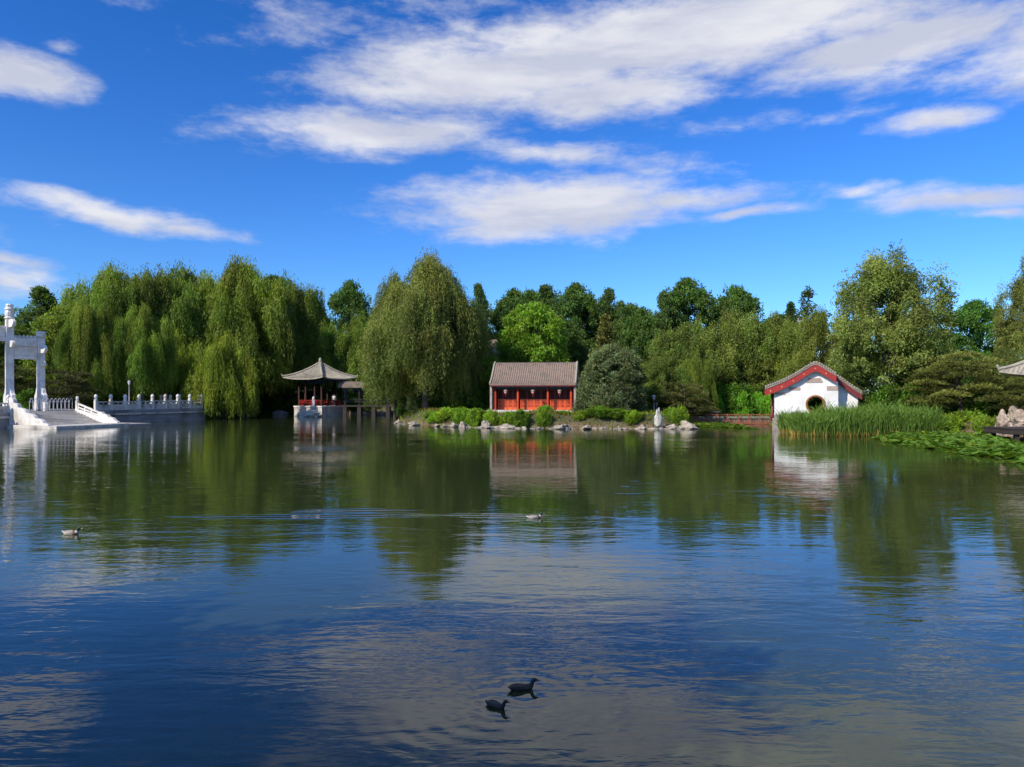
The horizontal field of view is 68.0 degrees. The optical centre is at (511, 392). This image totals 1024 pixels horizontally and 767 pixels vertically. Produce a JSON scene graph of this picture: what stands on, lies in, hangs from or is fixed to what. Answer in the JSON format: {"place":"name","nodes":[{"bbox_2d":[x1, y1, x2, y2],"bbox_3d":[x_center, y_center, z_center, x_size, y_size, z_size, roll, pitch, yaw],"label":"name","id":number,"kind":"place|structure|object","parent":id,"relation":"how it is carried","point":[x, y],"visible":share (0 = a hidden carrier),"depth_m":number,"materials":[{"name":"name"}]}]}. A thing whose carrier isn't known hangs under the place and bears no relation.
{"place":"outdoors","nodes":[
{"label":"outdoors","id":0,"kind":"place"},
{"bbox_2d":[0,414,1023,766],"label":"lake water","id":1,"kind":"structure","parent":0,"point":[288,590],"depth_m":12.90,"materials":[{"name":"blue liquid"}]},
{"bbox_2d":[281,358,357,416],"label":"lakeside pavilion","id":2,"kind":"structure","parent":1,"relation":"in","point":[319,372],"depth_m":112.08,"materials":[{"name":"tile"}]},
{"bbox_2d":[338,381,401,415],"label":"covered walkway","id":3,"kind":"structure","parent":1,"relation":"in","point":[349,385],"depth_m":112.09,"materials":[{"name":"grey tile"}]},
{"bbox_2d":[485,700,509,709],"bbox_3d":[-0.172,3.462,8.443,0.332,0.140,0.127,0,0,38],"label":"duck","id":4,"kind":"object","parent":1,"relation":"on","point":[495,704],"visible":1,"depth_m":8.40},
{"bbox_2d":[508,678,538,691],"bbox_3d":[0.134,3.455,8.954,0.387,0.158,0.144,0,0,-12],"label":"duck","id":5,"kind":"object","parent":1,"relation":"on","point":[517,687],"visible":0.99,"depth_m":8.92},
{"bbox_2d":[654,408,662,427],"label":"scholar rock","id":6,"kind":"object","parent":1,"relation":"in","point":[658,420],"visible":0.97,"depth_m":73.38,"materials":[{"name":"white stone"}]},
{"bbox_2d":[693,421,759,428],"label":"lotus strip","id":7,"kind":"object","parent":1,"relation":"on","point":[714,424],"visible":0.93,"depth_m":76.39,"materials":[{"name":"green plant"}]},
{"bbox_2d":[774,397,952,435],"bbox_3d":[29.235,1.872,63.446,13.498,3.356,7.630,0,0,0],"label":"reed bed","id":8,"kind":"object","parent":1,"relation":"on","point":[866,420],"visible":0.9,"depth_m":60.90,"materials":[{"name":"green plant"}]},
{"bbox_2d":[868,430,1023,463],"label":"lotus patch","id":9,"kind":"object","parent":1,"relation":"on","point":[983,444],"visible":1,"depth_m":47.26,"materials":[{"name":"green plant"}]},
{"bbox_2d":[983,426,1023,440],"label":"wooden deck","id":10,"kind":"structure","parent":1,"relation":"in","point":[1016,432],"depth_m":50.57,"materials":[{"name":"grey wood"}]},
{"bbox_2d":[0,0,1023,392],"label":"sky","id":11,"kind":"structure","parent":0,"point":[633,148],"materials":[{"name":"blue"}]},
{"bbox_2d":[70,393,1022,436],"bbox_3d":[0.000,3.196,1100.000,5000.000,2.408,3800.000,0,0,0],"label":"ground","id":12,"kind":"structure","parent":0,"point":[569,418],"depth_m":75.18,"materials":[{"name":"soil"}]},
{"bbox_2d":[0,313,35,392],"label":"leafy tree","id":13,"kind":"object","parent":12,"relation":"on","point":[20,330],"visible":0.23,"depth_m":111.27,"materials":[{"name":"green plant"}]},
{"bbox_2d":[0,362,48,397],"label":"pine tree","id":14,"kind":"object","parent":12,"relation":"on","point":[20,385],"visible":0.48,"depth_m":96.07,"materials":[{"name":"green plant"}]},
{"bbox_2d":[16,388,35,409],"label":"leafy shrub","id":15,"kind":"object","parent":12,"relation":"on","point":[24,397],"visible":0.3,"depth_m":88.70,"materials":[{"name":"green plant"}]},
{"bbox_2d":[0,285,58,386],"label":"leafy tree","id":16,"kind":"object","parent":12,"relation":"on","point":[43,298],"visible":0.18,"depth_m":120.72,"materials":[{"name":"green plant"}]},
{"bbox_2d":[17,305,73,394],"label":"leafy tree","id":17,"kind":"object","parent":12,"relation":"on","point":[49,324],"visible":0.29,"depth_m":102.14,"materials":[{"name":"green plant"}]},
{"bbox_2d":[47,390,63,408],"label":"leafy shrub","id":18,"kind":"object","parent":12,"relation":"on","point":[52,403],"visible":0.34,"depth_m":99.48,"materials":[{"name":"green plant"}]},
{"bbox_2d":[33,369,101,407],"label":"pine tree","id":19,"kind":"object","parent":12,"relation":"on","point":[71,378],"visible":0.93,"depth_m":91.99,"materials":[{"name":"green plant"}]},
{"bbox_2d":[52,291,118,408],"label":"weeping willow","id":20,"kind":"object","parent":12,"relation":"on","point":[83,343],"visible":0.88,"depth_m":95.36,"materials":[{"name":"green plant"}]},
{"bbox_2d":[42,258,143,392],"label":"weeping willow","id":21,"kind":"object","parent":12,"relation":"on","point":[111,287],"visible":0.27,"depth_m":106.83,"materials":[{"name":"green plant"}]},
{"bbox_2d":[0,408,207,427],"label":"stone quay","id":22,"kind":"structure","parent":12,"relation":"on","point":[141,415],"depth_m":91.00,"materials":[{"name":"stone"}]},
{"bbox_2d":[0,304,48,410],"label":"stone gateway","id":23,"kind":"object","parent":22,"relation":"on","point":[30,347],"visible":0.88,"depth_m":81.71,"materials":[{"name":"white stone"}]},
{"bbox_2d":[28,398,72,411],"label":"metal barrier","id":24,"kind":"object","parent":22,"relation":"on","point":[57,408],"visible":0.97,"depth_m":82.53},
{"bbox_2d":[5,396,150,428],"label":"stone steps","id":25,"kind":"structure","parent":22,"relation":"attached to","point":[20,417],"depth_m":77.66,"materials":[{"name":"stone"}]},
{"bbox_2d":[94,394,202,409],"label":"stone balustrade","id":26,"kind":"object","parent":22,"relation":"on","point":[152,404],"visible":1,"depth_m":91.00,"materials":[{"name":"white stone"}]},
{"bbox_2d":[105,387,128,403],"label":"leafy shrub","id":27,"kind":"object","parent":12,"relation":"on","point":[116,397],"visible":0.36,"depth_m":105.60,"materials":[{"name":"green plant"}]},
{"bbox_2d":[107,298,180,403],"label":"weeping willow","id":28,"kind":"object","parent":12,"relation":"on","point":[144,353],"visible":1,"depth_m":97.55,"materials":[{"name":"green plant"}]},
{"bbox_2d":[114,258,212,395],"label":"weeping willow","id":29,"kind":"object","parent":12,"relation":"on","point":[171,296],"visible":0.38,"depth_m":111.39,"materials":[{"name":"green plant"}]},
{"bbox_2d":[130,327,209,416],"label":"weeping willow","id":30,"kind":"object","parent":12,"relation":"on","point":[185,356],"visible":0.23,"depth_m":106.21,"materials":[{"name":"green plant"}]},
{"bbox_2d":[180,328,262,418],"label":"weeping willow","id":31,"kind":"object","parent":12,"relation":"on","point":[224,374],"visible":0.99,"depth_m":99.79,"materials":[{"name":"green plant"}]},
{"bbox_2d":[192,251,295,414],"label":"weeping willow","id":32,"kind":"object","parent":12,"relation":"on","point":[243,304],"visible":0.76,"depth_m":114.35,"materials":[{"name":"green plant"}]},
{"bbox_2d":[250,338,297,404],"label":"weeping willow","id":33,"kind":"object","parent":12,"relation":"on","point":[266,395],"visible":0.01,"depth_m":122.25,"materials":[{"name":"green plant"}]},
{"bbox_2d":[281,397,301,413],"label":"leafy shrub","id":34,"kind":"object","parent":12,"relation":"on","point":[288,407],"visible":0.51,"depth_m":122.07,"materials":[{"name":"green plant"}]},
{"bbox_2d":[264,269,327,400],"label":"weeping willow","id":35,"kind":"object","parent":12,"relation":"on","point":[298,298],"visible":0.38,"depth_m":124.67,"materials":[{"name":"green plant"}]},
{"bbox_2d":[295,304,347,394],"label":"weeping willow","id":36,"kind":"object","parent":12,"relation":"on","point":[310,340],"visible":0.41,"depth_m":124.52,"materials":[{"name":"green plant"}]},
{"bbox_2d":[314,310,370,392],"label":"weeping willow","id":37,"kind":"object","parent":12,"relation":"on","point":[334,339],"visible":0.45,"depth_m":123.40,"materials":[{"name":"green plant"}]},
{"bbox_2d":[327,278,372,340],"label":"leafy tree","id":38,"kind":"object","parent":12,"relation":"on","point":[347,300],"visible":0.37,"depth_m":147.84,"materials":[{"name":"green plant"}]},
{"bbox_2d":[342,392,363,410],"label":"leafy shrub","id":39,"kind":"object","parent":12,"relation":"on","point":[352,395],"visible":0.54,"depth_m":121.82,"materials":[{"name":"green plant"}]},
{"bbox_2d":[359,265,421,419],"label":"weeping willow","id":40,"kind":"object","parent":12,"relation":"on","point":[377,309],"visible":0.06,"depth_m":95.89,"materials":[{"name":"green plant"}]},
{"bbox_2d":[395,391,418,416],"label":"leafy shrub","id":41,"kind":"object","parent":12,"relation":"on","point":[400,409],"visible":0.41,"depth_m":94.86,"materials":[{"name":"green plant"}]},
{"bbox_2d":[354,244,489,408],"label":"weeping willow","id":42,"kind":"object","parent":12,"relation":"on","point":[423,311],"visible":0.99,"depth_m":86.86,"materials":[{"name":"green plant"}]},
{"bbox_2d":[421,387,447,408],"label":"leafy shrub","id":43,"kind":"object","parent":12,"relation":"on","point":[431,404],"visible":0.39,"depth_m":92.51,"materials":[{"name":"green plant"}]},
{"bbox_2d":[434,407,453,422],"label":"leafy shrub","id":44,"kind":"object","parent":12,"relation":"on","point":[444,412],"visible":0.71,"depth_m":79.85,"materials":[{"name":"green plant"}]},
{"bbox_2d":[401,258,495,405],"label":"weeping willow","id":45,"kind":"object","parent":12,"relation":"on","point":[456,283],"visible":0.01,"depth_m":95.70,"materials":[{"name":"green plant"}]},
{"bbox_2d":[439,322,482,406],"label":"weeping willow","id":46,"kind":"object","parent":12,"relation":"on","point":[474,381],"visible":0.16,"depth_m":91.42,"materials":[{"name":"green plant"}]},
{"bbox_2d":[453,407,470,426],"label":"leafy shrub","id":47,"kind":"object","parent":12,"relation":"on","point":[460,412],"visible":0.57,"depth_m":77.58,"materials":[{"name":"green plant"}]},
{"bbox_2d":[446,383,489,409],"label":"leafy shrub","id":48,"kind":"object","parent":12,"relation":"on","point":[476,402],"visible":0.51,"depth_m":91.45,"materials":[{"name":"green plant"}]},
{"bbox_2d":[472,282,495,339],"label":"leafy tree","id":49,"kind":"object","parent":12,"relation":"on","point":[479,295],"visible":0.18,"depth_m":121.55,"materials":[{"name":"green plant"}]},
{"bbox_2d":[476,355,502,407],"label":"leafy tree","id":50,"kind":"object","parent":12,"relation":"on","point":[484,387],"visible":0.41,"depth_m":93.72,"materials":[{"name":"green plant"}]},
{"bbox_2d":[482,408,500,425],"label":"leafy shrub","id":51,"kind":"object","parent":12,"relation":"on","point":[491,416],"visible":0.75,"depth_m":76.11,"materials":[{"name":"green plant"}]},
{"bbox_2d":[488,299,515,362],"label":"leafy tree","id":52,"kind":"object","parent":12,"relation":"on","point":[501,311],"visible":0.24,"depth_m":125.16,"materials":[{"name":"green plant"}]},
{"bbox_2d":[484,287,538,346],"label":"leafy tree","id":53,"kind":"object","parent":12,"relation":"on","point":[514,296],"visible":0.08,"depth_m":128.93,"materials":[{"name":"green plant"}]},
{"bbox_2d":[0,343,1022,403],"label":"woodland","id":54,"kind":"object","parent":12,"relation":"on","point":[762,392],"visible":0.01,"depth_m":135.53,"materials":[{"name":"green plant"}]},
{"bbox_2d":[511,409,530,427],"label":"leafy shrub","id":55,"kind":"object","parent":12,"relation":"on","point":[521,417],"visible":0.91,"depth_m":74.70,"materials":[{"name":"green plant"}]},
{"bbox_2d":[492,301,571,362],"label":"leafy tree","id":56,"kind":"object","parent":12,"relation":"on","point":[523,348],"visible":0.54,"depth_m":98.49,"materials":[{"name":"green plant"}]},
{"bbox_2d":[487,361,579,412],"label":"waterside hall","id":57,"kind":"structure","parent":12,"relation":"on","point":[520,381],"depth_m":83.93,"materials":[{"name":"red tile"}]},
{"bbox_2d":[522,283,567,359],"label":"leafy tree","id":58,"kind":"object","parent":12,"relation":"on","point":[545,294],"visible":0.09,"depth_m":127.30,"materials":[{"name":"green plant"}]},
{"bbox_2d":[538,320,592,389],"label":"leafy tree","id":59,"kind":"object","parent":12,"relation":"on","point":[579,347],"visible":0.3,"depth_m":105.65,"materials":[{"name":"green plant"}]},
{"bbox_2d":[543,281,611,387],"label":"leafy tree","id":60,"kind":"object","parent":12,"relation":"on","point":[572,300],"visible":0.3,"depth_m":124.41,"materials":[{"name":"green plant"}]},
{"bbox_2d":[582,405,615,418],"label":"leafy shrub","id":61,"kind":"object","parent":12,"relation":"on","point":[600,411],"visible":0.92,"depth_m":75.06,"materials":[{"name":"green plant"}]},
{"bbox_2d":[590,313,617,373],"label":"cypress tree","id":62,"kind":"object","parent":12,"relation":"on","point":[605,329],"visible":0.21,"depth_m":91.55,"materials":[{"name":"green plant"}]},
{"bbox_2d":[589,287,619,340],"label":"leafy tree","id":63,"kind":"object","parent":12,"relation":"on","point":[609,297],"visible":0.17,"depth_m":129.23,"materials":[{"name":"green plant"}]},
{"bbox_2d":[569,341,648,412],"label":"round evergreen","id":64,"kind":"object","parent":12,"relation":"on","point":[613,385],"visible":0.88,"depth_m":78.06,"materials":[{"name":"green plant"}]},
{"bbox_2d":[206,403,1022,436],"bbox_3d":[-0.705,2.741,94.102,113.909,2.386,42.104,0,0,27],"label":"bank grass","id":65,"kind":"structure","parent":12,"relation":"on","point":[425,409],"depth_m":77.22,"materials":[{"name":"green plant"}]},
{"bbox_2d":[611,300,633,349],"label":"leafy tree","id":66,"kind":"object","parent":12,"relation":"on","point":[621,309],"visible":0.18,"depth_m":123.42,"materials":[{"name":"green plant"}]},
{"bbox_2d":[620,409,642,424],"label":"leafy shrub","id":67,"kind":"object","parent":12,"relation":"on","point":[633,414],"visible":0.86,"depth_m":74.56,"materials":[{"name":"green plant"}]},
{"bbox_2d":[614,306,661,385],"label":"leafy tree","id":68,"kind":"object","parent":12,"relation":"on","point":[642,318],"visible":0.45,"depth_m":116.32,"materials":[{"name":"green plant"}]},
{"bbox_2d":[643,290,679,349],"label":"leafy tree","id":69,"kind":"object","parent":12,"relation":"on","point":[665,307],"visible":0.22,"depth_m":121.31,"materials":[{"name":"green plant"}]},
{"bbox_2d":[634,357,692,408],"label":"weeping willow","id":70,"kind":"object","parent":12,"relation":"on","point":[655,371],"visible":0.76,"depth_m":85.24,"materials":[{"name":"green plant"}]},
{"bbox_2d":[645,321,721,387],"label":"weeping willow","id":71,"kind":"object","parent":12,"relation":"on","point":[675,346],"visible":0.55,"depth_m":89.98,"materials":[{"name":"green plant"}]},
{"bbox_2d":[653,381,721,414],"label":"pine tree","id":72,"kind":"object","parent":12,"relation":"on","point":[692,401],"visible":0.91,"depth_m":80.82,"materials":[{"name":"green plant"}]},
{"bbox_2d":[657,276,720,350],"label":"leafy tree","id":73,"kind":"object","parent":12,"relation":"on","point":[690,292],"visible":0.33,"depth_m":123.90,"materials":[{"name":"green plant"}]},
{"bbox_2d":[676,347,718,415],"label":"weeping willow","id":74,"kind":"object","parent":12,"relation":"on","point":[700,372],"visible":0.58,"depth_m":85.74,"materials":[{"name":"green plant"}]},
{"bbox_2d":[716,381,732,413],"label":"leafy shrub","id":75,"kind":"object","parent":12,"relation":"on","point":[720,390],"visible":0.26,"depth_m":87.94,"materials":[{"name":"green plant"}]},
{"bbox_2d":[690,414,770,423],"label":"fence","id":76,"kind":"object","parent":12,"relation":"on","point":[749,419],"visible":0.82,"depth_m":84.28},
{"bbox_2d":[688,305,776,391],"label":"weeping willow","id":77,"kind":"object","parent":12,"relation":"on","point":[742,335],"visible":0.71,"depth_m":94.22,"materials":[{"name":"green plant"}]},
{"bbox_2d":[702,283,765,385],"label":"leafy tree","id":78,"kind":"object","parent":12,"relation":"on","point":[736,296],"visible":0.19,"depth_m":126.21,"materials":[{"name":"green plant"}]},
{"bbox_2d":[720,382,756,415],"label":"leafy shrub","id":79,"kind":"object","parent":12,"relation":"on","point":[734,388],"visible":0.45,"depth_m":87.82,"materials":[{"name":"green plant"}]},
{"bbox_2d":[733,389,753,415],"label":"leafy shrub","id":80,"kind":"object","parent":12,"relation":"on","point":[744,401],"visible":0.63,"depth_m":87.00,"materials":[{"name":"green plant"}]},
{"bbox_2d":[750,391,764,413],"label":"leafy shrub","id":81,"kind":"object","parent":12,"relation":"on","point":[756,396],"visible":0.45,"depth_m":87.95,"materials":[{"name":"green plant"}]},
{"bbox_2d":[759,394,770,415],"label":"leafy shrub","id":82,"kind":"object","parent":12,"relation":"on","point":[765,404],"visible":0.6,"depth_m":86.89,"materials":[{"name":"green plant"}]},
{"bbox_2d":[739,307,815,394],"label":"weeping willow","id":83,"kind":"object","parent":12,"relation":"on","point":[779,336],"visible":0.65,"depth_m":91.84,"materials":[{"name":"green plant"}]},
{"bbox_2d":[781,301,797,324],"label":"leafy tree","id":84,"kind":"object","parent":12,"relation":"on","point":[790,309],"visible":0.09,"depth_m":121.73,"materials":[{"name":"green plant"}]},
{"bbox_2d":[782,285,832,354],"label":"leafy tree","id":85,"kind":"object","parent":12,"relation":"on","point":[807,293],"visible":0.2,"depth_m":111.82,"materials":[{"name":"green plant"}]},
{"bbox_2d":[765,361,861,429],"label":"white gable house","id":86,"kind":"structure","parent":12,"relation":"on","point":[801,387],"depth_m":70.25,"materials":[{"name":"paint"}]},
{"bbox_2d":[779,304,862,394],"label":"weeping willow","id":87,"kind":"object","parent":12,"relation":"on","point":[813,334],"visible":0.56,"depth_m":87.44,"materials":[{"name":"green plant"}]},
{"bbox_2d":[824,330,885,398],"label":"weeping willow","id":88,"kind":"object","parent":12,"relation":"on","point":[852,353],"visible":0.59,"depth_m":74.94,"materials":[{"name":"green plant"}]},
{"bbox_2d":[867,383,904,408],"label":"leafy shrub","id":89,"kind":"object","parent":12,"relation":"on","point":[888,393],"visible":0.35,"depth_m":71.34,"materials":[{"name":"green plant"}]},
{"bbox_2d":[826,239,961,388],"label":"weeping willow","id":90,"kind":"object","parent":12,"relation":"on","point":[895,328],"visible":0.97,"depth_m":71.69,"materials":[{"name":"green plant"}]},
{"bbox_2d":[891,338,958,391],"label":"weeping willow","id":91,"kind":"object","parent":12,"relation":"on","point":[900,378],"visible":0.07,"depth_m":76.78,"materials":[{"name":"green plant"}]},
{"bbox_2d":[897,381,953,411],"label":"leafy shrub","id":92,"kind":"object","parent":12,"relation":"on","point":[907,393],"visible":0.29,"depth_m":69.19,"materials":[{"name":"green plant"}]},
{"bbox_2d":[895,370,956,408],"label":"pine tree","id":93,"kind":"object","parent":12,"relation":"on","point":[916,376],"visible":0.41,"depth_m":68.99,"materials":[{"name":"green plant"}]},
{"bbox_2d":[928,394,965,414],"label":"leafy shrub","id":94,"kind":"object","parent":12,"relation":"on","point":[947,410],"visible":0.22,"depth_m":67.73,"materials":[{"name":"green plant"}]},
{"bbox_2d":[934,412,965,432],"bbox_3d":[35.020,2.844,60.876,2.573,2.566,2.666,0,0,-21],"label":"leafy shrub","id":95,"kind":"object","parent":12,"relation":"on","point":[955,424],"visible":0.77,"depth_m":60.32,"materials":[{"name":"green plant"}]},
{"bbox_2d":[906,349,1023,414],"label":"pine tree","id":96,"kind":"object","parent":12,"relation":"on","point":[972,366],"visible":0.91,"depth_m":65.72,"materials":[{"name":"green plant"}]},
{"bbox_2d":[950,409,984,422],"bbox_3d":[36.898,2.771,61.988,3.487,3.086,3.613,0,0,30],"label":"leafy shrub","id":97,"kind":"object","parent":12,"relation":"on","point":[965,415],"visible":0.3,"depth_m":61.36,"materials":[{"name":"green plant"}]},
{"bbox_2d":[940,299,1012,389],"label":"leafy tree","id":98,"kind":"object","parent":12,"relation":"on","point":[971,314],"visible":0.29,"depth_m":96.78,"materials":[{"name":"green plant"}]},
{"bbox_2d":[949,388,1008,417],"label":"leafy shrub","id":99,"kind":"object","parent":12,"relation":"on","point":[981,406],"visible":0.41,"depth_m":66.31,"materials":[{"name":"green plant"}]},
{"bbox_2d":[971,414,997,433],"bbox_3d":[36.945,2.841,58.867,2.435,2.583,2.350,0,0,17],"label":"leafy shrub","id":100,"kind":"object","parent":12,"relation":"on","point":[982,421],"visible":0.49,"depth_m":58.75,"materials":[{"name":"green plant"}]},
{"bbox_2d":[973,344,1023,396],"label":"weeping willow","id":101,"kind":"object","parent":12,"relation":"on","point":[1011,356],"visible":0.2,"depth_m":71.36,"materials":[{"name":"green plant"}]},
{"bbox_2d":[995,409,1010,425],"bbox_3d":[37.256,2.912,57.552,1.406,3.360,1.587,0,0,4],"label":"shore rock","id":102,"kind":"object","parent":12,"relation":"on","point":[1002,419],"visible":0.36,"depth_m":57.33,"materials":[{"name":"stone"}]},
{"bbox_2d":[985,377,1023,409],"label":"pine tree","id":103,"kind":"object","parent":12,"relation":"on","point":[1018,389],"visible":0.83,"depth_m":63.85,"materials":[{"name":"green plant"}]},
{"bbox_2d":[990,250,1023,386],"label":"weeping willow","id":104,"kind":"object","parent":12,"relation":"on","point":[1011,328],"visible":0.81,"depth_m":76.27,"materials":[{"name":"green plant"}]},
{"bbox_2d":[996,360,1023,376],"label":"lakeside pavilion","id":105,"kind":"structure","parent":12,"relation":"on","point":[1016,369],"depth_m":58.86,"materials":[{"name":"tile"}]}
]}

